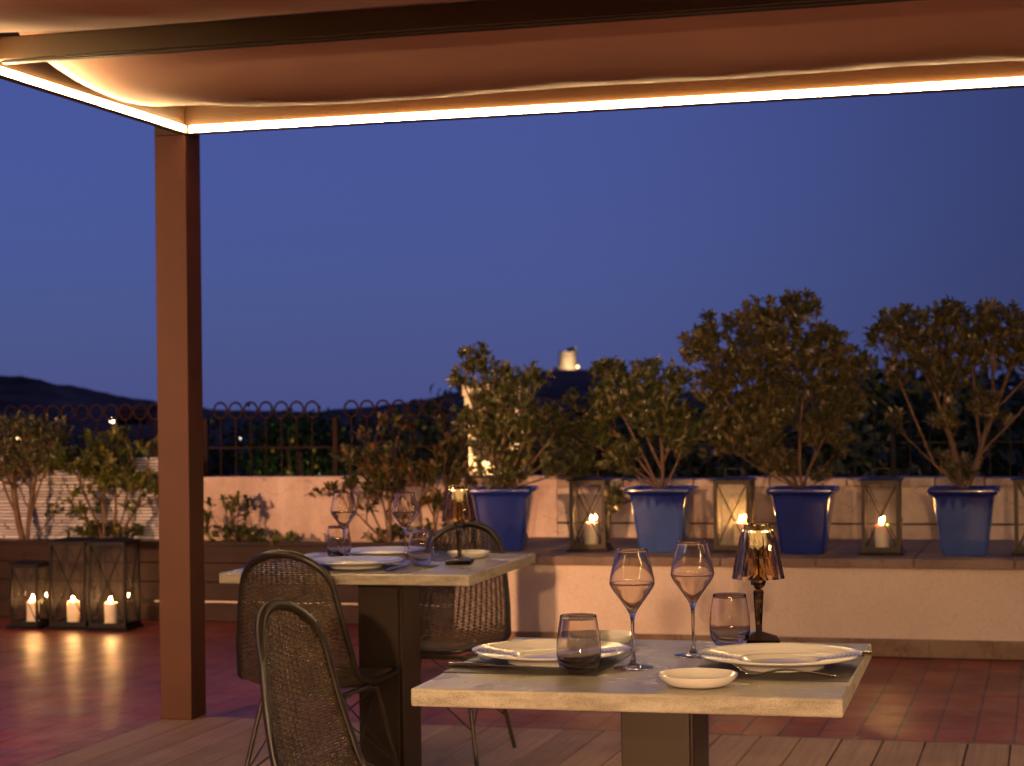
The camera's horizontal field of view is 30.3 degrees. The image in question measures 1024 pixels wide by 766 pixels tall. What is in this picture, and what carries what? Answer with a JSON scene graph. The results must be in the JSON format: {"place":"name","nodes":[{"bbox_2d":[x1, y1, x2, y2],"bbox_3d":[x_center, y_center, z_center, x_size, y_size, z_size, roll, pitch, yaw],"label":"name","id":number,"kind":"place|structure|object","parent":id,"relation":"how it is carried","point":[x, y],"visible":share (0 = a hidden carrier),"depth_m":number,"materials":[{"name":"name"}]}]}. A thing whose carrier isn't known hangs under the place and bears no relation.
{"place":"outdoors","nodes":[
{"label":"outdoors","id":0,"kind":"place"},
{"bbox_2d":[0,370,933,460],"bbox_3d":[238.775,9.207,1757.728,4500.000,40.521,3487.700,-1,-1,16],"label":"hills","id":1,"kind":"structure","parent":0,"point":[17,392],"depth_m":970.69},
{"bbox_2d":[0,443,123,460],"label":"dark tree","id":2,"kind":"object","parent":1,"relation":"on","point":[75,454],"depth_m":37.72,"materials":[{"name":"green plant"}]},
{"bbox_2d":[31,433,157,457],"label":"dark tree","id":3,"kind":"object","parent":1,"relation":"on","point":[80,439],"visible":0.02,"depth_m":41.47,"materials":[{"name":"green plant"}]},
{"bbox_2d":[71,424,157,457],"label":"distant house","id":4,"kind":"structure","parent":1,"relation":"on","point":[147,430],"depth_m":66.63,"materials":[{"name":"ceramic"}]},
{"bbox_2d":[113,405,156,424],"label":"distant house","id":5,"kind":"structure","parent":1,"relation":"on","point":[125,411],"depth_m":132.30,"materials":[{"name":"ceramic"}]},
{"bbox_2d":[118,417,131,424],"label":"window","id":6,"kind":"structure","parent":5,"relation":"in","point":[120,422],"depth_m":132.35,"materials":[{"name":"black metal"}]},
{"bbox_2d":[133,416,145,423],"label":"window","id":7,"kind":"structure","parent":5,"relation":"in","point":[135,421],"depth_m":132.06,"materials":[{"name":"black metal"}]},
{"bbox_2d":[120,437,243,473],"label":"dark tree","id":8,"kind":"object","parent":1,"relation":"on","point":[145,443],"depth_m":33.05,"materials":[{"name":"green plant"}]},
{"bbox_2d":[147,402,272,475],"bbox_3d":[-4.421,4.510,27.974,3.526,8.440,3.663,-1,-1,16],"label":"dark tree","id":9,"kind":"object","parent":1,"relation":"on","point":[227,454],"visible":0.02,"depth_m":28.12,"materials":[{"name":"green plant"}]},
{"bbox_2d":[237,405,365,475],"bbox_3d":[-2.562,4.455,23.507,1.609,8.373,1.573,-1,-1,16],"label":"citrus tree","id":10,"kind":"object","parent":1,"relation":"on","point":[322,462],"visible":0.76,"depth_m":23.22,"materials":[{"name":"green plant"}]},
{"bbox_2d":[315,415,333,425],"bbox_3d":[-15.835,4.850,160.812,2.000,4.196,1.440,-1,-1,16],"label":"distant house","id":11,"kind":"structure","parent":1,"relation":"on","point":[325,416],"depth_m":160.41,"materials":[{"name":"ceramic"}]},
{"bbox_2d":[318,404,441,473],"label":"dark tree","id":12,"kind":"object","parent":1,"relation":"on","point":[362,421],"visible":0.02,"depth_m":28.47,"materials":[{"name":"green plant"}]},
{"bbox_2d":[345,384,539,474],"bbox_3d":[-1.128,4.319,25.115,3.288,8.656,3.071,-1,-1,16],"label":"dark tree","id":13,"kind":"object","parent":1,"relation":"on","point":[423,434],"visible":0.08,"depth_m":24.71,"materials":[{"name":"green plant"}]},
{"bbox_2d":[554,346,576,370],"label":"hilltop tower","id":14,"kind":"structure","parent":1,"relation":"on","point":[567,359],"depth_m":1026.74,"materials":[{"name":"stone"}]},
{"bbox_2d":[486,401,657,476],"bbox_3d":[0.506,4.420,24.712,2.742,8.400,3.909,-1,-1,43],"label":"dark tree","id":15,"kind":"object","parent":1,"relation":"on","point":[539,448],"visible":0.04,"depth_m":24.29,"materials":[{"name":"green plant"}]},
{"bbox_2d":[552,395,707,457],"bbox_3d":[1.765,4.394,30.862,4.052,8.589,4.832,-1,-1,-11],"label":"dark tree","id":16,"kind":"object","parent":1,"relation":"on","point":[621,421],"visible":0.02,"depth_m":30.47,"materials":[{"name":"green plant"}]},
{"bbox_2d":[585,389,787,477],"bbox_3d":[2.482,4.326,24.076,4.142,8.517,4.362,-1,-1,16],"label":"dark tree","id":17,"kind":"object","parent":1,"relation":"on","point":[697,466],"visible":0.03,"depth_m":23.71,"materials":[{"name":"green plant"}]},
{"bbox_2d":[643,377,825,470],"bbox_3d":[3.684,4.210,26.192,5.080,8.777,3.668,-1,-1,16],"label":"dark tree","id":18,"kind":"object","parent":1,"relation":"on","point":[702,404],"depth_m":25.86,"materials":[{"name":"green plant"}]},
{"bbox_2d":[694,370,929,477],"bbox_3d":[3.971,4.193,21.834,3.404,8.681,3.649,-1,-1,16],"label":"dark tree","id":19,"kind":"object","parent":1,"relation":"on","point":[789,428],"visible":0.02,"depth_m":21.07,"materials":[{"name":"green plant"}]},
{"bbox_2d":[768,356,979,475],"bbox_3d":[4.345,4.088,19.569,3.831,8.818,3.497,-1,-1,16],"label":"dark tree","id":20,"kind":"object","parent":1,"relation":"on","point":[808,452],"depth_m":20.13,"materials":[{"name":"green plant"}]},
{"bbox_2d":[802,342,1023,476],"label":"dark tree","id":21,"kind":"object","parent":1,"relation":"on","point":[882,396],"visible":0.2,"depth_m":17.13,"materials":[{"name":"green plant"}]},
{"bbox_2d":[888,366,1023,476],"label":"dark tree","id":22,"kind":"object","parent":1,"relation":"on","point":[993,451],"visible":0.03,"depth_m":17.84,"materials":[{"name":"green plant"}]},
{"bbox_2d":[0,617,1023,765],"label":"terrace floor","id":23,"kind":"structure","parent":0,"point":[63,690],"depth_m":8.52,"materials":[{"name":"ceramic"}]},
{"bbox_2d":[6,553,53,628],"bbox_3d":[-2.968,1.274,11.672,0.224,0.454,0.224,-1,-1,14],"label":"lantern","id":24,"kind":"object","parent":23,"relation":"on","point":[37,623],"visible":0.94,"depth_m":11.60,"materials":[{"name":"black metal"}]},
{"bbox_2d":[27,596,38,620],"bbox_3d":[-2.950,1.388,11.655,0.076,0.168,0.076,-1,-1,16],"label":"pillar candle","id":25,"kind":"object","parent":24,"relation":"on","point":[30,616],"visible":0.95,"depth_m":11.62,"materials":[{"name":"beige wax"}]},
{"bbox_2d":[46,530,101,628],"bbox_3d":[-2.684,1.200,11.633,0.274,0.594,0.274,-1,-1,12],"label":"lantern","id":26,"kind":"object","parent":23,"relation":"on","point":[63,623],"visible":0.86,"depth_m":11.54,"materials":[{"name":"black metal"}]},
{"bbox_2d":[67,597,79,621],"bbox_3d":[-2.692,1.384,11.613,0.076,0.168,0.076,-1,-1,16],"label":"pillar candle","id":27,"kind":"object","parent":26,"relation":"in","point":[73,613],"visible":0.99,"depth_m":11.58,"materials":[{"name":"beige wax"}]},
{"bbox_2d":[0,457,203,539],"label":"stacked stone wall","id":28,"kind":"structure","parent":23,"relation":"on","point":[53,489],"depth_m":12.62,"materials":[{"name":"beige stone"}]},
{"bbox_2d":[85,530,143,630],"bbox_3d":[-2.422,1.195,11.528,0.274,0.594,0.274,-1,-1,11],"label":"lantern","id":29,"kind":"object","parent":23,"relation":"on","point":[124,623],"visible":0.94,"depth_m":11.44,"materials":[{"name":"black metal"}]},
{"bbox_2d":[104,596,116,622],"bbox_3d":[-2.436,1.379,11.489,0.076,0.168,0.076,-1,-1,16],"label":"pillar candle","id":30,"kind":"object","parent":29,"relation":"on","point":[110,611],"visible":0.98,"depth_m":11.46,"materials":[{"name":"beige wax"}]},
{"bbox_2d":[0,539,479,624],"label":"wooden planter","id":31,"kind":"object","parent":23,"relation":"on","point":[221,602],"visible":0.23,"depth_m":11.95,"materials":[{"name":"brown wood"}]},
{"bbox_2d":[0,410,76,539],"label":"planter shrub","id":32,"kind":"object","parent":31,"relation":"on","point":[23,429],"visible":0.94,"depth_m":12.43,"materials":[{"name":"green plant"}]},
{"bbox_2d":[38,422,157,537],"bbox_3d":[-2.558,0.662,12.240,0.912,0.819,0.536,-1,-1,16],"label":"planter shrub","id":33,"kind":"object","parent":31,"relation":"on","point":[115,469],"visible":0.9,"depth_m":12.19,"materials":[{"name":"green plant"}]},
{"bbox_2d":[204,491,301,548],"bbox_3d":[-1.676,0.865,11.945,0.739,0.370,0.476,-1,-1,16],"label":"planter shrub","id":34,"kind":"object","parent":31,"relation":"on","point":[242,531],"visible":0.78,"depth_m":11.95,"materials":[{"name":"green plant"}]},
{"bbox_2d":[303,411,427,541],"bbox_3d":[-0.887,0.607,11.727,0.670,0.867,0.518,-1,-1,16],"label":"planter shrub","id":35,"kind":"object","parent":31,"relation":"on","point":[387,471],"visible":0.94,"depth_m":11.65,"materials":[{"name":"green plant"}]},
{"bbox_2d":[404,413,477,540],"bbox_3d":[-0.427,0.609,11.616,0.447,0.846,0.511,-1,-1,16],"label":"planter shrub","id":36,"kind":"object","parent":31,"relation":"on","point":[430,474],"visible":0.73,"depth_m":11.59,"materials":[{"name":"green plant"}]},
{"bbox_2d":[204,475,562,542],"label":"pink parapet wall","id":37,"kind":"structure","parent":23,"relation":"on","point":[282,505],"depth_m":12.20,"materials":[{"name":"paint"}]},
{"bbox_2d":[4,396,605,476],"bbox_3d":[-1.944,0.376,12.502,5.247,0.505,0.034,-1,-1,16],"label":"iron fence","id":38,"kind":"object","parent":37,"relation":"on","point":[207,447],"visible":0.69,"depth_m":12.37,"materials":[{"name":"black metal"}]},
{"bbox_2d":[462,383,530,474],"bbox_3d":[-0.091,0.826,12.570,0.400,1.640,0.270,-1,-1,16],"label":"plaster chimney","id":39,"kind":"object","parent":23,"relation":"on","point":[466,402],"visible":0.16,"depth_m":12.50,"materials":[{"name":"beige paint"}]},
{"bbox_2d":[35,717,1023,765],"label":"deck","id":40,"kind":"structure","parent":23,"relation":"on","point":[207,741],"depth_m":7.05,"materials":[{"name":"brown wood"}]},
{"bbox_2d":[254,599,373,765],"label":"rattan chair","id":41,"kind":"object","parent":40,"relation":"on","point":[265,637],"visible":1,"depth_m":4.32,"materials":[{"name":"brown wicker"}]},
{"bbox_2d":[236,550,399,765],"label":"rattan chair","id":42,"kind":"object","parent":40,"relation":"on","point":[360,679],"visible":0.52,"depth_m":5.87,"materials":[{"name":"brown wicker"}]},
{"bbox_2d":[219,552,534,765],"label":"dining table","id":43,"kind":"object","parent":40,"relation":"on","point":[389,620],"visible":0.71,"depth_m":6.33,"materials":[{"name":"stone"}]},
{"bbox_2d":[326,525,350,556],"bbox_3d":[-0.605,0.555,6.611,0.088,0.113,0.088,-1,-1,16],"label":"water tumbler","id":44,"kind":"object","parent":43,"relation":"on","point":[334,543],"visible":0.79,"depth_m":6.58,"materials":[{"name":"clear glass"}]},
{"bbox_2d":[330,492,356,555],"bbox_3d":[-0.574,0.491,6.468,0.091,0.238,0.091,-1,-1,16],"label":"wine glass","id":45,"kind":"object","parent":43,"relation":"on","point":[343,511],"visible":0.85,"depth_m":6.44,"materials":[{"name":"clear glass"}]},
{"bbox_2d":[288,564,438,573],"bbox_3d":[-0.492,0.604,6.163,0.420,0.002,0.315,-1,-1,20],"label":"placemat","id":46,"kind":"object","parent":43,"relation":"on","point":[402,570],"visible":0.52,"depth_m":6.09,"materials":[{"name":"grey fabric"}]},
{"bbox_2d":[313,556,402,568],"bbox_3d":[-0.514,0.592,6.216,0.316,0.024,0.316,-1,-1,16],"label":"dinner plate","id":47,"kind":"object","parent":46,"relation":"on","point":[355,562],"visible":0.88,"depth_m":6.26,"materials":[{"name":"white ceramic"}]},
{"bbox_2d":[385,564,408,570],"bbox_3d":[-0.369,0.596,6.128,0.020,0.009,0.230,-1,-1,14],"label":"table knife","id":48,"kind":"object","parent":46,"relation":"on","point":[392,568],"visible":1,"depth_m":6.07,"materials":[{"name":"metal"}]},
{"bbox_2d":[349,553,451,560],"bbox_3d":[-0.383,0.609,6.641,0.420,0.002,0.315,-1,-1,20],"label":"placemat","id":49,"kind":"object","parent":43,"relation":"on","point":[441,556],"visible":0.22,"depth_m":6.57,"materials":[{"name":"grey fabric"}]},
{"bbox_2d":[341,546,407,557],"bbox_3d":[-0.456,0.597,6.646,0.316,0.024,0.316,-1,-1,16],"label":"dinner plate","id":50,"kind":"object","parent":49,"relation":"on","point":[395,551],"visible":0.73,"depth_m":6.71,"materials":[{"name":"white ceramic"}]},
{"bbox_2d":[392,492,418,562],"bbox_3d":[-0.360,0.487,6.392,0.091,0.238,0.091,-1,-1,16],"label":"wine glass","id":51,"kind":"object","parent":43,"relation":"on","point":[405,510],"visible":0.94,"depth_m":6.36,"materials":[{"name":"clear glass"}]},
{"bbox_2d":[408,530,433,564],"bbox_3d":[-0.302,0.545,6.271,0.088,0.113,0.088,-1,-1,16],"label":"water tumbler","id":52,"kind":"object","parent":43,"relation":"on","point":[420,547],"visible":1,"depth_m":6.24,"materials":[{"name":"clear glass"}]},
{"bbox_2d":[442,485,475,564],"bbox_3d":[-0.176,0.471,6.303,0.113,0.262,0.113,-1,-1,6],"label":"table lamp","id":53,"kind":"object","parent":43,"relation":"on","point":[458,511],"visible":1,"depth_m":6.27,"materials":[{"name":"glass"}]},
{"bbox_2d":[447,550,489,558],"bbox_3d":[-0.151,0.595,6.560,0.151,0.022,0.151,-1,-1,16],"label":"side dish","id":54,"kind":"object","parent":43,"relation":"on","point":[473,554],"visible":0.79,"depth_m":6.52,"materials":[{"name":"white ceramic"}]},
{"bbox_2d":[419,521,516,765],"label":"rattan chair","id":55,"kind":"object","parent":40,"relation":"on","point":[434,648],"visible":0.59,"depth_m":7.16,"materials":[{"name":"brown wicker"}]},
{"bbox_2d":[0,0,1023,719],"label":"pergola","id":56,"kind":"object","parent":40,"relation":"on","point":[180,76],"visible":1,"depth_m":6.57,"materials":[{"name":"brown metal"}]},
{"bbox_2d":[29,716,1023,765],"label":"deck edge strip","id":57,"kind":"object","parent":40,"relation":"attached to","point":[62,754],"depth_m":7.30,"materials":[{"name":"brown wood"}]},
{"bbox_2d":[411,637,871,765],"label":"dining table","id":58,"kind":"object","parent":40,"relation":"on","point":[663,723],"visible":0.73,"depth_m":3.54,"materials":[{"name":"stone"}]},
{"bbox_2d":[441,648,637,676],"bbox_3d":[0.067,0.573,3.910,0.315,0.002,0.420,-1,-1,15],"label":"placemat","id":59,"kind":"object","parent":58,"relation":"on","point":[606,663],"visible":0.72,"depth_m":3.78,"materials":[{"name":"grey fabric"}]},
{"bbox_2d":[448,662,557,667],"bbox_3d":[-0.018,0.566,3.788,0.230,0.009,0.020,-1,-1,18],"label":"table knife","id":60,"kind":"object","parent":59,"relation":"on","point":[466,664],"visible":1,"depth_m":3.80,"materials":[{"name":"metal"}]},
{"bbox_2d":[472,639,629,666],"bbox_3d":[0.080,0.558,3.885,0.326,0.026,0.326,-1,-1,16],"label":"dinner plate","id":61,"kind":"object","parent":59,"relation":"on","point":[535,652],"visible":0.75,"depth_m":3.93,"materials":[{"name":"white ceramic"}]},
{"bbox_2d":[556,613,600,674],"bbox_3d":[0.130,0.511,3.702,0.088,0.113,0.088,-1,-1,16],"label":"water tumbler","id":62,"kind":"object","parent":59,"relation":"on","point":[578,648],"visible":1,"depth_m":3.67,"materials":[{"name":"clear glass"}]},
{"bbox_2d":[599,630,635,643],"bbox_3d":[0.199,0.564,4.174,0.151,0.022,0.151,-1,-1,16],"label":"side dish","id":63,"kind":"object","parent":58,"relation":"on","point":[620,636],"visible":0.34,"depth_m":4.22,"materials":[{"name":"white ceramic"}]},
{"bbox_2d":[609,548,654,670],"bbox_3d":[0.240,0.450,3.774,0.091,0.238,0.091,-1,-1,16],"label":"wine glass","id":64,"kind":"object","parent":58,"relation":"on","point":[631,581],"visible":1,"depth_m":3.75,"materials":[{"name":"clear glass"}]},
{"bbox_2d":[670,541,713,657],"bbox_3d":[0.377,0.451,3.948,0.091,0.238,0.091,-1,-1,16],"label":"wine glass","id":65,"kind":"object","parent":58,"relation":"on","point":[692,572],"visible":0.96,"depth_m":3.92,"materials":[{"name":"clear glass"}]},
{"bbox_2d":[657,668,737,688],"bbox_3d":[0.347,0.553,3.534,0.151,0.022,0.151,-1,-1,16],"label":"side dish","id":66,"kind":"object","parent":58,"relation":"on","point":[697,678],"visible":1,"depth_m":3.55,"materials":[{"name":"white ceramic"}]},
{"bbox_2d":[709,593,749,645],"bbox_3d":[0.471,0.513,4.092,0.088,0.113,0.088,-1,-1,16],"label":"water tumbler","id":67,"kind":"object","parent":58,"relation":"on","point":[729,622],"visible":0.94,"depth_m":4.06,"materials":[{"name":"clear glass"}]},
{"bbox_2d":[732,523,784,643],"bbox_3d":[0.538,0.439,4.136,0.113,0.262,0.113,-1,-1,4],"label":"table lamp","id":68,"kind":"object","parent":58,"relation":"on","point":[757,563],"visible":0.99,"depth_m":4.10,"materials":[{"name":"plastic"}]},
{"bbox_2d":[695,656,864,681],"bbox_3d":[0.534,0.565,3.791,0.315,0.002,0.420,-1,-1,15],"label":"placemat","id":69,"kind":"object","parent":58,"relation":"on","point":[843,671],"visible":0.36,"depth_m":3.66,"materials":[{"name":"grey fabric"}]},
{"bbox_2d":[697,643,861,671],"bbox_3d":[0.532,0.550,3.768,0.326,0.026,0.326,-1,-1,16],"label":"dinner plate","id":70,"kind":"object","parent":69,"relation":"on","point":[761,657],"visible":1,"depth_m":3.81,"materials":[{"name":"white ceramic"}]},
{"bbox_2d":[732,664,835,677],"bbox_3d":[0.520,0.550,3.623,0.201,0.022,0.025,-1,-1,22],"label":"table fork","id":71,"kind":"object","parent":69,"relation":"on","point":[742,669],"visible":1,"depth_m":3.62,"materials":[{"name":"metal"}]},
{"bbox_2d":[860,651,871,655],"bbox_3d":[0.631,0.559,3.932,0.230,0.009,0.020,-1,-1,18],"label":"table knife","id":72,"kind":"object","parent":69,"relation":"on","point":[866,653],"visible":0.16,"depth_m":3.89,"materials":[{"name":"metal"}]},
{"bbox_2d":[452,537,1023,659],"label":"masonry bench","id":73,"kind":"object","parent":23,"relation":"on","point":[923,598],"visible":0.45,"depth_m":9.86,"materials":[{"name":"painted plaster"},{"name":"terracotta tile"}]},
{"bbox_2d":[469,485,538,550],"bbox_3d":[-0.043,0.767,10.743,0.366,0.358,0.366,-1,-1,8],"label":"glazed pot","id":74,"kind":"object","parent":73,"relation":"on","point":[504,514],"visible":0.86,"depth_m":10.61,"materials":[{"name":"ceramic"}]},
{"bbox_2d":[566,469,613,551],"bbox_3d":[0.437,0.709,10.613,0.238,0.457,0.238,-1,-1,11],"label":"lantern","id":75,"kind":"object","parent":73,"relation":"on","point":[603,545],"visible":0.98,"depth_m":10.53,"materials":[{"name":"brown metal"}]},
{"bbox_2d":[585,516,598,543],"bbox_3d":[0.446,0.825,10.609,0.076,0.168,0.076,-1,-1,16],"label":"pillar candle","id":76,"kind":"object","parent":75,"relation":"in","point":[591,536],"visible":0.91,"depth_m":10.58,"materials":[{"name":"beige wax"}]},
{"bbox_2d":[624,485,698,552],"bbox_3d":[0.832,0.753,10.484,0.366,0.356,0.366,-1,-1,14],"label":"glazed pot","id":77,"kind":"object","parent":73,"relation":"on","point":[661,516],"visible":0.91,"depth_m":10.35,"materials":[{"name":"blue ceramic"}]},
{"bbox_2d":[559,355,710,514],"bbox_3d":[0.674,0.284,10.530,0.863,0.891,0.474,-1,-1,16],"label":"potted shrub","id":78,"kind":"object","parent":77,"relation":"in","point":[646,411],"visible":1,"depth_m":10.51,"materials":[{"name":"green plant"}]},
{"bbox_2d":[710,468,756,552],"bbox_3d":[1.219,0.696,10.385,0.238,0.457,0.238,-1,-1,15],"label":"lantern","id":79,"kind":"object","parent":73,"relation":"on","point":[720,546],"visible":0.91,"depth_m":10.31,"materials":[{"name":"brown metal"}]},
{"bbox_2d":[734,516,745,544],"bbox_3d":[1.254,0.811,10.374,0.076,0.168,0.076,-1,-1,16],"label":"pillar candle","id":80,"kind":"object","parent":79,"relation":"in","point":[737,533],"visible":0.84,"depth_m":10.35,"materials":[{"name":"beige wax"}]},
{"bbox_2d":[766,485,839,553],"bbox_3d":[1.579,0.739,10.231,0.366,0.356,0.366,-1,-1,15],"label":"glazed pot","id":81,"kind":"object","parent":73,"relation":"on","point":[803,516],"visible":1,"depth_m":10.10,"materials":[{"name":"ceramic"}]},
{"bbox_2d":[676,287,874,487],"bbox_3d":[1.428,0.029,10.305,1.085,1.116,0.639,-1,-1,16],"label":"potted shrub","id":82,"kind":"object","parent":81,"relation":"in","point":[769,341],"visible":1,"depth_m":10.23,"materials":[{"name":"green plant"}]},
{"bbox_2d":[858,468,905,555],"bbox_3d":[1.971,0.682,10.089,0.238,0.457,0.238,-1,-1,15],"label":"lantern","id":83,"kind":"object","parent":73,"relation":"on","point":[896,549],"visible":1,"depth_m":10.01,"materials":[{"name":"brown metal"}]},
{"bbox_2d":[874,519,888,546],"bbox_3d":[1.970,0.798,10.088,0.076,0.168,0.076,-1,-1,16],"label":"pillar candle","id":84,"kind":"object","parent":83,"relation":"in","point":[881,534],"visible":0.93,"depth_m":10.05,"materials":[{"name":"beige wax"}]},
{"bbox_2d":[927,485,1000,555],"bbox_3d":[2.383,0.725,9.961,0.366,0.356,0.366,-1,-1,16],"label":"glazed pot","id":85,"kind":"object","parent":73,"relation":"on","point":[964,517],"visible":0.98,"depth_m":9.83,"materials":[{"name":"blue ceramic"}]},
{"bbox_2d":[861,294,1023,487],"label":"potted shrub","id":86,"kind":"object","parent":85,"relation":"in","point":[972,347],"visible":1,"depth_m":9.95,"materials":[{"name":"green plant"}]},
{"bbox_2d":[1011,468,1023,555],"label":"lantern","id":87,"kind":"object","parent":73,"relation":"on","point":[1018,550],"visible":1,"depth_m":9.82,"materials":[{"name":"brown metal"}]},
{"bbox_2d":[556,475,1023,539],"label":"whitewashed parapet wall","id":88,"kind":"structure","parent":23,"relation":"on","point":[919,516],"depth_m":11.28,"materials":[{"name":"paint"}]},
{"bbox_2d":[609,409,1023,478],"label":"dark iron fence","id":89,"kind":"object","parent":88,"relation":"on","point":[892,446],"visible":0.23,"depth_m":11.29,"materials":[{"name":"black metal"}]},
{"bbox_2d":[0,79,1023,411],"label":"sky","id":90,"kind":"structure","parent":0,"point":[339,265],"materials":[{"name":"blue"}]},
{"bbox_2d":[445,341,597,489],"bbox_3d":[0.035,0.185,10.726,0.859,0.851,0.589,-1,-1,39],"label":"potted shrub","id":91,"kind":"object","parent":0,"point":[499,419],"visible":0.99,"depth_m":10.69,"materials":[{"name":"green plant"}]}
]}

